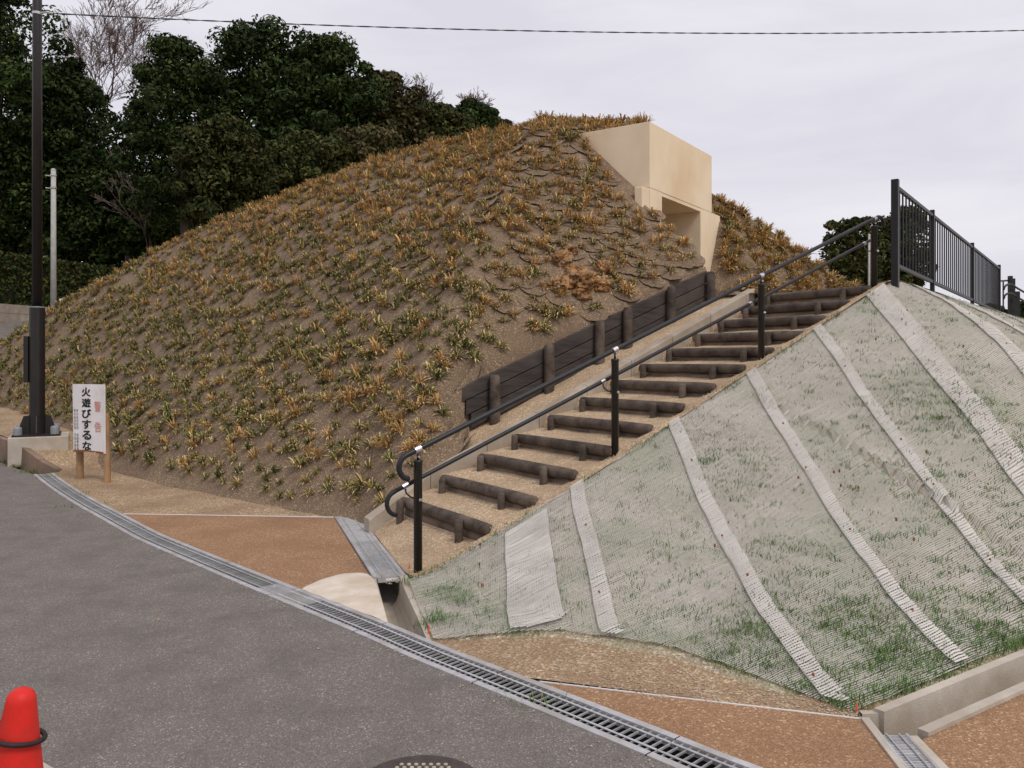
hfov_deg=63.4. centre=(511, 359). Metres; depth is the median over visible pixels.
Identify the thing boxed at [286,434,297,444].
grass tuft
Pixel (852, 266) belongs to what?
evergreen tree
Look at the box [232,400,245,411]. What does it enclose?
grass tuft
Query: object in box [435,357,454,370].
grass tuft
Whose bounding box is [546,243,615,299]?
dry shrub
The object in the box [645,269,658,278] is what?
grass tuft
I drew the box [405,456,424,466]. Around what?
grass tuft
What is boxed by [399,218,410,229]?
grass tuft
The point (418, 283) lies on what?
grass tuft
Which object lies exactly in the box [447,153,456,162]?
grass tuft
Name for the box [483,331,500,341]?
grass tuft
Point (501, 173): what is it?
grass tuft
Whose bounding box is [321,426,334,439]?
grass tuft
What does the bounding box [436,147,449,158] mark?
grass tuft
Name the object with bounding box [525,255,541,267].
grass tuft
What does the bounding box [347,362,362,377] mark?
grass tuft
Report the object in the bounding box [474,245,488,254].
grass tuft
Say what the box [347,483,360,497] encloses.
grass tuft
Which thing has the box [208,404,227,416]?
grass tuft
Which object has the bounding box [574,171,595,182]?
grass tuft
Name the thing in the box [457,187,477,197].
grass tuft
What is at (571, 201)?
grass tuft
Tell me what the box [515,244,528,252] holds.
grass tuft
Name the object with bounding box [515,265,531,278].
grass tuft
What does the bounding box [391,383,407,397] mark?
grass tuft
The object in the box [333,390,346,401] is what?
grass tuft
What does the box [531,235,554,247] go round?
grass tuft
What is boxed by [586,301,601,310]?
grass tuft
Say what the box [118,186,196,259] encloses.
evergreen tree
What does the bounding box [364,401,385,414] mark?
grass tuft
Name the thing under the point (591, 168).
grass tuft
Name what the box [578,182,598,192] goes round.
grass tuft
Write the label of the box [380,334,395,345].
grass tuft
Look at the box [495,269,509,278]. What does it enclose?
grass tuft
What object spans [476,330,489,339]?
grass tuft
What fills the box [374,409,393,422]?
grass tuft
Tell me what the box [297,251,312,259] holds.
grass tuft
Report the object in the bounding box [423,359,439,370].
grass tuft
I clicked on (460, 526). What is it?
log step
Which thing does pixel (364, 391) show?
grass tuft
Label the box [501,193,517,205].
grass tuft
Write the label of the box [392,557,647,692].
ground
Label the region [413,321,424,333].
grass tuft
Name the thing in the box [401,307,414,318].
grass tuft
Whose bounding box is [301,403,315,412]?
grass tuft
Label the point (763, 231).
grass tuft
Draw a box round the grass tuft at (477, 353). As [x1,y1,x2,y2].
[462,347,485,361]
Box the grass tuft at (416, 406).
[406,395,424,409]
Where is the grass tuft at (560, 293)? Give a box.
[555,288,570,296]
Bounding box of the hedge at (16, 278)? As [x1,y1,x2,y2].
[0,249,123,306]
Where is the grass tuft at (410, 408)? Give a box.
[401,399,422,412]
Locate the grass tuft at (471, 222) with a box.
[462,217,476,227]
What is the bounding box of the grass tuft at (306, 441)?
[296,434,310,448]
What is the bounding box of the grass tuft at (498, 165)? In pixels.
[492,158,514,169]
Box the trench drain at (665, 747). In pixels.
[34,473,762,767]
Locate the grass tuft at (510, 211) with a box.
[505,205,517,215]
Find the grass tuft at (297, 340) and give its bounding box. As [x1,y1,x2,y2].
[288,334,305,345]
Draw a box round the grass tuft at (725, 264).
[721,256,737,269]
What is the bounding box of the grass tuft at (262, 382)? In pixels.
[257,378,270,386]
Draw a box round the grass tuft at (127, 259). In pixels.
[125,256,130,262]
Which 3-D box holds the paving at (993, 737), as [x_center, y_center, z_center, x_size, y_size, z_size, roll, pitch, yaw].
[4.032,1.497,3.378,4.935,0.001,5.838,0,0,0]
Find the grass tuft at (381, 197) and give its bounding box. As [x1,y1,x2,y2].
[375,189,387,200]
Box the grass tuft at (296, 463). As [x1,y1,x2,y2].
[284,455,309,467]
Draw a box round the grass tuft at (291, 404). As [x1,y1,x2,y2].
[284,397,298,407]
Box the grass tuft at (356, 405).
[345,398,366,411]
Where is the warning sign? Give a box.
[73,384,110,482]
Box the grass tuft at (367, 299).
[360,290,374,301]
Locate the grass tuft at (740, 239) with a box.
[730,234,747,245]
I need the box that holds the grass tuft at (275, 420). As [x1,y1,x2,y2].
[265,411,285,426]
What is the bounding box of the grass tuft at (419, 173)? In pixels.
[413,165,427,176]
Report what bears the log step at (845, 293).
on the stair path
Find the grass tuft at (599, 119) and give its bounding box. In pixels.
[590,113,608,124]
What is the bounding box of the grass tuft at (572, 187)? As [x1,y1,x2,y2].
[560,181,575,191]
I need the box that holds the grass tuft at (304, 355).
[297,350,311,362]
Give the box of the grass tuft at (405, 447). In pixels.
[395,438,418,452]
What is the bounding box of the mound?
[0,122,842,553]
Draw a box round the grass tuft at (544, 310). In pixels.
[538,305,553,314]
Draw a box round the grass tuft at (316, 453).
[306,445,326,459]
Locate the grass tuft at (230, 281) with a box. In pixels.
[226,275,239,285]
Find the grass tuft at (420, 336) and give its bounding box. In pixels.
[414,330,423,339]
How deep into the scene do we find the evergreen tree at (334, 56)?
31.83 m
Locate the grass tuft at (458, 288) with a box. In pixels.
[451,279,471,293]
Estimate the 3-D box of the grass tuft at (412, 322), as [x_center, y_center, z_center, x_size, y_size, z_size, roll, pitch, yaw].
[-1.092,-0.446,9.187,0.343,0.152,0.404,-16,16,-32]
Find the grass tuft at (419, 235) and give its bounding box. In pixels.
[414,228,423,238]
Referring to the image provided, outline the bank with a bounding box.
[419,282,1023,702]
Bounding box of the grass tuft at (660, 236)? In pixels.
[652,231,664,241]
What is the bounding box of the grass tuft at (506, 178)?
[498,174,511,183]
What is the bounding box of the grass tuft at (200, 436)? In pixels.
[195,428,209,441]
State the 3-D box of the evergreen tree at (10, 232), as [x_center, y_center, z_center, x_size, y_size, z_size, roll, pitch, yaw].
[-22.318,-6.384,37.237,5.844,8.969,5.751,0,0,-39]
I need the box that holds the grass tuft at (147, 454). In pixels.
[138,451,154,462]
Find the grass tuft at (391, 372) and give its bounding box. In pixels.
[384,369,396,378]
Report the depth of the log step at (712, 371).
8.07 m
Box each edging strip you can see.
[124,513,333,517]
[540,681,860,718]
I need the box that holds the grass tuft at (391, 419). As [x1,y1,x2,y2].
[386,412,404,426]
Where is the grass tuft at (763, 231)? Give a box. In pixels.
[760,226,773,238]
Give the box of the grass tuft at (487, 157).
[483,150,494,160]
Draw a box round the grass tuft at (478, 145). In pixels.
[468,142,482,150]
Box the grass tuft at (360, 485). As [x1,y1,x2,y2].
[346,472,368,493]
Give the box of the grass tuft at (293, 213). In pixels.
[286,206,300,217]
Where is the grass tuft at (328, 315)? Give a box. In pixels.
[320,307,333,319]
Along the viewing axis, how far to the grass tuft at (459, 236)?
9.79 m
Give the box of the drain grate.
[878,733,938,767]
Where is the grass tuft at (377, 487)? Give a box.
[371,481,386,490]
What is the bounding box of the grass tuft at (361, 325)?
[354,315,368,329]
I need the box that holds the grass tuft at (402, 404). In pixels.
[386,393,406,407]
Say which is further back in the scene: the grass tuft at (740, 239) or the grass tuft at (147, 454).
the grass tuft at (740, 239)
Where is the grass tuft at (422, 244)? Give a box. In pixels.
[412,239,430,249]
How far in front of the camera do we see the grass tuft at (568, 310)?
9.24 m
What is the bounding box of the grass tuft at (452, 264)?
[443,256,456,268]
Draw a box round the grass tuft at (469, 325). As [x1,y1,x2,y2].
[459,316,476,330]
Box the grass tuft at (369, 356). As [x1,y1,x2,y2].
[359,347,378,360]
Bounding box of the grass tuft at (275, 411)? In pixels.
[267,407,283,417]
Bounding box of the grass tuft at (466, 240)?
[459,235,472,244]
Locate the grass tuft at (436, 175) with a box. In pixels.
[428,171,441,182]
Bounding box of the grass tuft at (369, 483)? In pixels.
[364,477,375,491]
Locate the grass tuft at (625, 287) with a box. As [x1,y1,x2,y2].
[613,281,637,293]
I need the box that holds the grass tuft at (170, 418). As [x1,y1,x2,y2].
[164,409,178,423]
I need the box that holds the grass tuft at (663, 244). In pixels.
[661,242,674,250]
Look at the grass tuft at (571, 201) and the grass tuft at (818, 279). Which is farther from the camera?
the grass tuft at (818, 279)
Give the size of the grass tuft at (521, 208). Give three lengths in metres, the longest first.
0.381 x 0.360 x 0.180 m
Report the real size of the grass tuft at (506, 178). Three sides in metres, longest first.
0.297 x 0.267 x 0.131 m
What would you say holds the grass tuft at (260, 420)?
on the mound
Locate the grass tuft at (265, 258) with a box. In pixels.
[261,252,272,261]
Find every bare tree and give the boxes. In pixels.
[44,0,212,136]
[63,1,225,96]
[90,147,156,247]
[401,75,412,87]
[403,74,442,101]
[456,87,493,105]
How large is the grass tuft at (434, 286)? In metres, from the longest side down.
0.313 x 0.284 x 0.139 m
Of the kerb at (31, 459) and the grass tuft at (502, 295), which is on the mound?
the grass tuft at (502, 295)
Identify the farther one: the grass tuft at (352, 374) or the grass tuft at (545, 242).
the grass tuft at (545, 242)
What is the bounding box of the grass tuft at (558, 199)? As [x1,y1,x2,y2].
[548,193,565,202]
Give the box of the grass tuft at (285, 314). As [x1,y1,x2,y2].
[277,308,288,318]
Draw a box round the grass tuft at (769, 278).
[754,265,778,280]
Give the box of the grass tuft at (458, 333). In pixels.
[449,324,469,338]
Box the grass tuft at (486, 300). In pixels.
[475,292,494,303]
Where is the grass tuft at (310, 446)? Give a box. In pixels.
[299,440,314,454]
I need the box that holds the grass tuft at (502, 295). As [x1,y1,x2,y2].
[498,290,512,300]
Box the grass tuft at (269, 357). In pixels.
[260,350,275,360]
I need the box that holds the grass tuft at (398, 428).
[389,418,405,435]
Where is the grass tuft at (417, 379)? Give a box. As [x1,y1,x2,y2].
[409,371,425,384]
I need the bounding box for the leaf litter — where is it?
[54,179,827,759]
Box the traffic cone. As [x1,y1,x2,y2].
[0,686,43,767]
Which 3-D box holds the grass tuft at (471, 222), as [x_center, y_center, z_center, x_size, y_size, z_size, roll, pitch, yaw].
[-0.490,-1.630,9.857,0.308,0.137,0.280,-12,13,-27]
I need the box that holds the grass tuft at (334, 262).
[329,257,339,266]
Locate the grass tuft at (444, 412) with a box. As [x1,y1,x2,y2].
[432,403,452,417]
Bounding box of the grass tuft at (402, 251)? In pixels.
[393,247,406,258]
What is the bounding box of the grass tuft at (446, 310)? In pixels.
[440,303,456,313]
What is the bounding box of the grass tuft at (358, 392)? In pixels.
[351,387,363,396]
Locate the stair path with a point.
(434, 538)
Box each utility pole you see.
[7,0,69,467]
[45,168,56,308]
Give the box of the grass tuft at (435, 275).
[426,272,437,283]
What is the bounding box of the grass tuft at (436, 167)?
[428,161,441,171]
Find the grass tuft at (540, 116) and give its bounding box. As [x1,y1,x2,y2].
[534,110,548,121]
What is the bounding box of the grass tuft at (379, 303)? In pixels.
[372,298,386,307]
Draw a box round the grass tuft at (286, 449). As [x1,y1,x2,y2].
[275,441,290,454]
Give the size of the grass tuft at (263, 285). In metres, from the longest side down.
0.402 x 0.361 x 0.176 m
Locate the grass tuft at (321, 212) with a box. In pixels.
[313,206,325,217]
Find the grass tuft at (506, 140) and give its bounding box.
[498,134,512,144]
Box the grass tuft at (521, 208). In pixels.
[511,197,530,211]
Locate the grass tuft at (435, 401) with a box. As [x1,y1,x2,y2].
[428,393,447,403]
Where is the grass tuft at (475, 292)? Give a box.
[467,287,484,296]
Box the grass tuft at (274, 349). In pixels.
[263,344,277,356]
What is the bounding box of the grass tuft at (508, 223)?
[496,216,519,229]
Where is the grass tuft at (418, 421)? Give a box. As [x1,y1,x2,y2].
[411,416,428,428]
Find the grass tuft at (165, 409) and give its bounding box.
[155,401,171,413]
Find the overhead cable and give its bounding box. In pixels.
[53,13,1023,33]
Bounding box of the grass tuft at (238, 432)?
[230,426,246,437]
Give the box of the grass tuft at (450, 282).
[441,272,460,286]
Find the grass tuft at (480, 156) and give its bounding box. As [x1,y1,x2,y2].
[475,148,488,160]
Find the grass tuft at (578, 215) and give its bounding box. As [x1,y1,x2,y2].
[569,211,585,222]
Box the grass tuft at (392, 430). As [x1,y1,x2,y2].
[384,419,400,433]
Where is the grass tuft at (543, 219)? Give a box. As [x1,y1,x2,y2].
[537,211,550,221]
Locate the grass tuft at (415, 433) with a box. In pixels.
[408,428,427,441]
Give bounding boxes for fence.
[891,179,1000,311]
[1001,276,1014,315]
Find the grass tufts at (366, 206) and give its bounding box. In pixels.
[0,110,858,501]
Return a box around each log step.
[396,497,492,542]
[438,474,538,509]
[477,453,577,484]
[511,434,611,460]
[547,414,652,437]
[579,397,684,417]
[610,380,716,397]
[639,364,745,379]
[666,347,773,361]
[692,331,803,346]
[717,315,825,332]
[741,300,849,318]
[765,285,871,304]
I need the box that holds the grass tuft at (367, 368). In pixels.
[357,361,375,371]
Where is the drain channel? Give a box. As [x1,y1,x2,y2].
[302,573,430,639]
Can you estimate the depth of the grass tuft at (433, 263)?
9.77 m
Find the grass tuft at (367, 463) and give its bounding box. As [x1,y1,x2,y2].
[360,457,373,470]
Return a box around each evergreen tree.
[0,0,96,253]
[0,53,136,259]
[0,123,83,257]
[42,151,162,268]
[98,31,240,238]
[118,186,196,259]
[157,112,281,229]
[193,14,325,138]
[255,30,393,141]
[270,128,358,197]
[329,122,407,164]
[336,69,443,146]
[403,99,475,142]
[446,103,489,132]
[455,97,503,132]
[495,116,512,127]
[818,216,890,285]
[867,205,938,286]
[1004,301,1023,317]
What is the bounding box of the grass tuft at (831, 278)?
[826,269,838,281]
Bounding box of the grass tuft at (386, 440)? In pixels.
[378,432,393,443]
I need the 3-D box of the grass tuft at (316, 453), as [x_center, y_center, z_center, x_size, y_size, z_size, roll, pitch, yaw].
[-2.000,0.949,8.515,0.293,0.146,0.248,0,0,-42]
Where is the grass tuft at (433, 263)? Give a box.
[422,257,441,268]
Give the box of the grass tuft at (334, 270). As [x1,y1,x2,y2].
[322,265,339,274]
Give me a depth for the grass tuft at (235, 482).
8.98 m
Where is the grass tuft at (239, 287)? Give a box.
[230,281,243,290]
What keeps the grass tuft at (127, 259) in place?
on the mound
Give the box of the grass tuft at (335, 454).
[320,448,346,462]
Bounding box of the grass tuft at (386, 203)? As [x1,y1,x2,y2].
[381,197,388,206]
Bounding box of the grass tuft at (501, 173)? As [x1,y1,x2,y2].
[491,169,506,176]
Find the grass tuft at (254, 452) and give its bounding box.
[245,446,258,460]
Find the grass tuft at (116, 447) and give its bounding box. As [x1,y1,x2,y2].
[110,441,125,453]
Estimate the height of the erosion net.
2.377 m
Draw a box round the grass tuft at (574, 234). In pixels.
[567,228,581,237]
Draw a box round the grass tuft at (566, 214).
[558,208,572,216]
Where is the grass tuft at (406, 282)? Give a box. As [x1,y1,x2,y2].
[395,275,415,286]
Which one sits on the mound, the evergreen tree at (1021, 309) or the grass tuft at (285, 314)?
the grass tuft at (285, 314)
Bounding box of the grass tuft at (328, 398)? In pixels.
[316,388,336,401]
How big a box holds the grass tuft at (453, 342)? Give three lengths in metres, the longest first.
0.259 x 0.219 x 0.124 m
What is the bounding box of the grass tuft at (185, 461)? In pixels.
[175,454,191,469]
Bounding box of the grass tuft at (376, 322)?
[367,314,382,327]
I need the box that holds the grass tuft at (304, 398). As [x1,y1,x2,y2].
[292,389,312,403]
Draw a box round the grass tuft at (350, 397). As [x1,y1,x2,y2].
[335,387,363,405]
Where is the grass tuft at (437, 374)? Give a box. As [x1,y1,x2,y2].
[423,364,450,381]
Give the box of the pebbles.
[34,147,887,765]
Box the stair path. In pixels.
[374,280,963,576]
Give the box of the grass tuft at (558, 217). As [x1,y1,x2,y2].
[549,213,566,224]
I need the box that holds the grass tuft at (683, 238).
[675,234,691,242]
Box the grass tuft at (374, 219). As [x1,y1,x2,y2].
[365,214,378,224]
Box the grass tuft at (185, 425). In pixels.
[180,420,192,433]
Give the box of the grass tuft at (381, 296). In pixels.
[370,290,390,302]
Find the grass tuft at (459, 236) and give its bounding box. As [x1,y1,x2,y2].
[455,229,464,240]
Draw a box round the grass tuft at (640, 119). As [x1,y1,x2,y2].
[636,111,649,122]
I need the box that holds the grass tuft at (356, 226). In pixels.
[347,222,361,232]
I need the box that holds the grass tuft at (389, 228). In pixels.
[386,221,399,231]
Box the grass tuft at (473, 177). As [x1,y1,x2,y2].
[462,171,480,183]
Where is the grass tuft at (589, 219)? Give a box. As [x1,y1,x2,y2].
[578,211,600,224]
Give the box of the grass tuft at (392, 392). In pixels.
[384,390,395,400]
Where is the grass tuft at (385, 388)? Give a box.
[381,382,390,393]
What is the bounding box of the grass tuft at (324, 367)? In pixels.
[317,360,330,371]
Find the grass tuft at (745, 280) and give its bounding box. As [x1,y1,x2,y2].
[735,276,755,289]
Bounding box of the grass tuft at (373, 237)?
[368,229,379,239]
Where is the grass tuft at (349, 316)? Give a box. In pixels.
[345,310,355,319]
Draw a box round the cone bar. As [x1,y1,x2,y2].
[0,720,47,747]
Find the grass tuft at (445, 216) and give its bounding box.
[441,210,452,220]
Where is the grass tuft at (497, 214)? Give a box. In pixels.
[491,208,502,218]
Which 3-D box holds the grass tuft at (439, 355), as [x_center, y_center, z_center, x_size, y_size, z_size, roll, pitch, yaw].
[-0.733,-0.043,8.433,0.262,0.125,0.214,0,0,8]
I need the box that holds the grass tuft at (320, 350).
[311,343,327,354]
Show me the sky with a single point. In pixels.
(806, 131)
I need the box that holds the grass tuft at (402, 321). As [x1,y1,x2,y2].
[395,314,407,323]
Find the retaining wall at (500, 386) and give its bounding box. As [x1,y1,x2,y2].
[455,271,714,427]
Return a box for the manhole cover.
[373,755,472,767]
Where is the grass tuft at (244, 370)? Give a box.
[236,363,250,375]
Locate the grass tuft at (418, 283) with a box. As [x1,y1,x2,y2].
[402,277,423,288]
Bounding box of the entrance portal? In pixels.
[579,121,719,271]
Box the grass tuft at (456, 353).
[448,345,468,359]
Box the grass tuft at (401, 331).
[392,324,413,337]
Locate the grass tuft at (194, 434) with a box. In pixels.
[185,429,199,440]
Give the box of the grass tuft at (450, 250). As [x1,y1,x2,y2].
[443,243,459,256]
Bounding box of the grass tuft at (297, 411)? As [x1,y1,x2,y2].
[288,403,302,417]
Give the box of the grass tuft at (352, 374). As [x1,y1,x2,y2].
[346,367,366,381]
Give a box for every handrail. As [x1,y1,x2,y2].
[385,215,885,572]
[1002,283,1023,316]
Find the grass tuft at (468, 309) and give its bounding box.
[459,302,474,312]
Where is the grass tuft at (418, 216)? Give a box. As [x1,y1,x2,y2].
[412,209,425,221]
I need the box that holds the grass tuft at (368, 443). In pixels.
[360,436,375,449]
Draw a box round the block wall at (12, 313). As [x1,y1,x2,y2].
[0,304,48,322]
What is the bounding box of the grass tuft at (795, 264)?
[788,261,798,269]
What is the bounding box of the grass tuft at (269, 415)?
[260,408,275,421]
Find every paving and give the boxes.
[124,514,375,617]
[541,682,896,767]
[922,694,1023,767]
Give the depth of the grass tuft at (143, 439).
10.81 m
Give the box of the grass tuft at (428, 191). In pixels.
[421,187,434,195]
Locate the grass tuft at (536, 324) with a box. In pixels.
[525,317,543,330]
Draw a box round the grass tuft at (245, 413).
[234,406,252,420]
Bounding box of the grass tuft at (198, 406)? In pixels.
[188,400,203,411]
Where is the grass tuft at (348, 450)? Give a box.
[337,437,359,453]
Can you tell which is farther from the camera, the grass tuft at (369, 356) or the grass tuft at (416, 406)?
the grass tuft at (369, 356)
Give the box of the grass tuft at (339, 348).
[330,341,342,352]
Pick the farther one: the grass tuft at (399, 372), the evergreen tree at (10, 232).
the evergreen tree at (10, 232)
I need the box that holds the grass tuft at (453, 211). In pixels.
[438,206,461,217]
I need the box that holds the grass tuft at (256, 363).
[247,354,264,365]
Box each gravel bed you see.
[0,407,327,516]
[408,577,886,717]
[459,295,735,452]
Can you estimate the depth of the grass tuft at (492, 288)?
9.14 m
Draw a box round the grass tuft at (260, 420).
[250,410,271,425]
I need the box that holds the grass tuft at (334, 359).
[319,348,348,363]
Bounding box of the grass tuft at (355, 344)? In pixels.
[348,335,363,350]
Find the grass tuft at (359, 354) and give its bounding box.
[350,346,366,356]
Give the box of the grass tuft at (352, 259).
[344,249,357,262]
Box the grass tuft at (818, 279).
[812,272,826,282]
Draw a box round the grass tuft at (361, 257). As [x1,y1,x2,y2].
[353,250,369,261]
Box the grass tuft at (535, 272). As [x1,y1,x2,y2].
[525,265,543,276]
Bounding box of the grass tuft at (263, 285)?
[253,279,272,291]
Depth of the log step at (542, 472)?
6.95 m
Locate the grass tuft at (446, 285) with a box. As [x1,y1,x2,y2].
[441,277,451,286]
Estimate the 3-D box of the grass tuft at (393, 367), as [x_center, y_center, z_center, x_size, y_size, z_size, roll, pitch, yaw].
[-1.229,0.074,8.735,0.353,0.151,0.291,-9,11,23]
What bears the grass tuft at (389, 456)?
on the mound
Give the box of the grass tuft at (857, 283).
[847,279,861,285]
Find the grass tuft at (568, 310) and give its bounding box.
[558,303,577,315]
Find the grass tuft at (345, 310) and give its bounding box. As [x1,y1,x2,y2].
[335,305,351,317]
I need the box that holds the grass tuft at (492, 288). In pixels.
[486,282,501,292]
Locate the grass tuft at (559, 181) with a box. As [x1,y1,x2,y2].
[552,175,567,184]
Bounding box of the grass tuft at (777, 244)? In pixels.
[770,233,788,246]
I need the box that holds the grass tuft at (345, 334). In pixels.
[339,326,349,337]
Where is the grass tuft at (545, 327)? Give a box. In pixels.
[527,317,554,331]
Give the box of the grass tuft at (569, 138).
[563,131,578,141]
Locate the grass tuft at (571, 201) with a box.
[564,196,582,207]
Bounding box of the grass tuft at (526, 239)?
[520,233,534,242]
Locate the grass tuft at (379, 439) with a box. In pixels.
[371,432,385,442]
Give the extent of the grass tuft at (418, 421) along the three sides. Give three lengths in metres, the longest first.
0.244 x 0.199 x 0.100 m
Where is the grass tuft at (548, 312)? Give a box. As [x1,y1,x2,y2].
[540,306,554,316]
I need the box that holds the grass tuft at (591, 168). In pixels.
[581,162,597,172]
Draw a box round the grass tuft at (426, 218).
[420,213,435,222]
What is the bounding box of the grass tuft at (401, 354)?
[388,347,406,361]
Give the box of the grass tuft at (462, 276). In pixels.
[455,273,469,282]
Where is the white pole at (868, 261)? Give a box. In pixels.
[868,234,869,285]
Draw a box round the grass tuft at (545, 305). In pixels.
[540,299,550,308]
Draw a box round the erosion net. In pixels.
[409,282,1023,709]
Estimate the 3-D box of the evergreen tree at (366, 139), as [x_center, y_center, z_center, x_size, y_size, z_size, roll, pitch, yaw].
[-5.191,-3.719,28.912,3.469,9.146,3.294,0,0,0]
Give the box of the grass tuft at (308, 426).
[298,419,317,431]
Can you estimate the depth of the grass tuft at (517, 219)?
9.94 m
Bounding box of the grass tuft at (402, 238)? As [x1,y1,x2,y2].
[387,232,407,247]
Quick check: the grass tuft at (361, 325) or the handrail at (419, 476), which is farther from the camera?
the grass tuft at (361, 325)
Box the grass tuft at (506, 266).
[498,260,516,271]
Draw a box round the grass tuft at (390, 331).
[381,326,397,337]
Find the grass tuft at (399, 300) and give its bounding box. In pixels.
[391,292,405,301]
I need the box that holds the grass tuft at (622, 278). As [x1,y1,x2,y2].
[611,273,624,282]
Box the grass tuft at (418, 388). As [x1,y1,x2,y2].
[404,379,435,403]
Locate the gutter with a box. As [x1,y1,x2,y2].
[859,649,1023,767]
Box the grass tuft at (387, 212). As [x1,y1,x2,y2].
[379,205,395,215]
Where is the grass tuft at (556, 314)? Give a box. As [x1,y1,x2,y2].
[545,303,566,317]
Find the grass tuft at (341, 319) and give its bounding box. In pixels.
[330,311,347,326]
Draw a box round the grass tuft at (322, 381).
[314,377,329,386]
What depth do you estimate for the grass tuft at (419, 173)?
12.43 m
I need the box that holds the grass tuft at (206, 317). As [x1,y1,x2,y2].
[202,311,213,319]
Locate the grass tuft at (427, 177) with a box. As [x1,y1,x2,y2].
[420,171,431,181]
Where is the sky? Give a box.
[4,0,1023,308]
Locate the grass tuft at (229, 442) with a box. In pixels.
[220,435,238,447]
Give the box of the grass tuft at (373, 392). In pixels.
[365,383,380,396]
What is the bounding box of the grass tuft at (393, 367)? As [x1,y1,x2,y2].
[387,360,403,372]
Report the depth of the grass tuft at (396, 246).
10.47 m
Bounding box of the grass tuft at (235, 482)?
[228,476,243,489]
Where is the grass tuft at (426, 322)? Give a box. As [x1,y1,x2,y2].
[416,316,431,329]
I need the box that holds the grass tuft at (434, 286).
[427,278,442,289]
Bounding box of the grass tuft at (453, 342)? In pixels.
[447,334,460,346]
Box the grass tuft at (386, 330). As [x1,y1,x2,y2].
[380,323,394,337]
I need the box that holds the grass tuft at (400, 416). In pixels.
[390,407,403,422]
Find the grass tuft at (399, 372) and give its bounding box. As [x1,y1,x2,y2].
[391,365,405,377]
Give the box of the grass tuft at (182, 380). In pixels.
[178,372,192,384]
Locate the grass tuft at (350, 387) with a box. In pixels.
[342,381,356,393]
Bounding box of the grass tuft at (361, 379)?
[354,373,368,384]
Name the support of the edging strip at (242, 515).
on the gravel bed at (129, 496)
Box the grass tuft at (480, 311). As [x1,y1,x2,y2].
[471,303,485,314]
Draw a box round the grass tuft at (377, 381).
[370,373,386,387]
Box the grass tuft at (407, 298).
[401,290,412,302]
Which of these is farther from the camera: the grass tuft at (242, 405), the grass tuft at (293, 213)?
the grass tuft at (293, 213)
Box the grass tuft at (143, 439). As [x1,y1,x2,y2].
[129,433,150,443]
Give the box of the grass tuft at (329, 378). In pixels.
[322,370,334,380]
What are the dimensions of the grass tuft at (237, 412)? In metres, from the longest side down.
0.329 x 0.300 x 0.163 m
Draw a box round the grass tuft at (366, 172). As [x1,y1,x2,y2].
[360,167,372,177]
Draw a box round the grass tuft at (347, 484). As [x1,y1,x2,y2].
[339,478,352,488]
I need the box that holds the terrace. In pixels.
[727,292,773,305]
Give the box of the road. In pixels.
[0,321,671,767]
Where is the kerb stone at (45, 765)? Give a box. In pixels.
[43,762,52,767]
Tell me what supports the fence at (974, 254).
on the bank
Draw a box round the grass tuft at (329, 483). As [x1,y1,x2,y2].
[320,481,337,492]
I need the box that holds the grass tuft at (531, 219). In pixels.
[521,210,540,222]
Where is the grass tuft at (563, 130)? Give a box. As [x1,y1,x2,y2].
[558,126,572,135]
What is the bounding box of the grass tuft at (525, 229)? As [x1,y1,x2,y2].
[514,222,530,232]
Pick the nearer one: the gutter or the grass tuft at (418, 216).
the gutter
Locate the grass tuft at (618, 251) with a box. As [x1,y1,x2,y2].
[608,247,626,258]
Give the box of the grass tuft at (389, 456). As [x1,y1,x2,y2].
[381,450,398,461]
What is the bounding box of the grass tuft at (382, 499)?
[370,491,386,505]
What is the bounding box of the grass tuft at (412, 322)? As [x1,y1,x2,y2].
[403,314,419,326]
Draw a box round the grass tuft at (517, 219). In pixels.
[501,213,529,226]
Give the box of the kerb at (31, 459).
[0,436,61,474]
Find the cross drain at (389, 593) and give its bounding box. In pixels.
[335,516,404,607]
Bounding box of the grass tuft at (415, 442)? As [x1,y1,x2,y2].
[406,436,426,452]
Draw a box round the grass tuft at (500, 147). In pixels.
[493,143,503,152]
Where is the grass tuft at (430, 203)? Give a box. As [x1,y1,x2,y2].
[423,195,438,206]
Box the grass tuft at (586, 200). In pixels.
[577,192,598,204]
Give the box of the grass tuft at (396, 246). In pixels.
[389,241,405,252]
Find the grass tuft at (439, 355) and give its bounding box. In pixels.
[429,350,449,361]
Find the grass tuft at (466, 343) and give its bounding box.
[459,337,477,348]
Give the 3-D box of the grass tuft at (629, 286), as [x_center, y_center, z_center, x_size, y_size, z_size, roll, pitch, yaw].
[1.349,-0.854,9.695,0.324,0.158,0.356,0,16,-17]
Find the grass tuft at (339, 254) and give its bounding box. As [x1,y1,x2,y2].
[329,251,340,263]
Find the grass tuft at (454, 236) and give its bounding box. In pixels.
[447,229,458,239]
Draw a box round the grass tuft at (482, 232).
[475,227,492,237]
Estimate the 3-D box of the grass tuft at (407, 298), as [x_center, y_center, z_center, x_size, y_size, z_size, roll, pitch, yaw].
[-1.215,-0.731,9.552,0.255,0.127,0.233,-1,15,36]
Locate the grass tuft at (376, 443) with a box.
[367,435,383,447]
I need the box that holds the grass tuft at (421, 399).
[414,391,431,403]
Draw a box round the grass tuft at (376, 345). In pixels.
[366,336,391,353]
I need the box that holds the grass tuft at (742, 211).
[736,201,750,214]
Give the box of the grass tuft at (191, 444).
[186,434,201,449]
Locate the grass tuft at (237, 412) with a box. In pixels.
[229,406,244,419]
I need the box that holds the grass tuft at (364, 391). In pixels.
[357,382,373,395]
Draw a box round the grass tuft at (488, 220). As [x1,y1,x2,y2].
[479,212,495,223]
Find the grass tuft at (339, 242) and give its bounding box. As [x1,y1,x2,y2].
[334,238,346,246]
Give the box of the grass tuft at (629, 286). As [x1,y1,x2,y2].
[620,280,634,293]
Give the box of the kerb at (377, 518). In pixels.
[364,289,753,540]
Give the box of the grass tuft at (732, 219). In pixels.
[725,210,737,221]

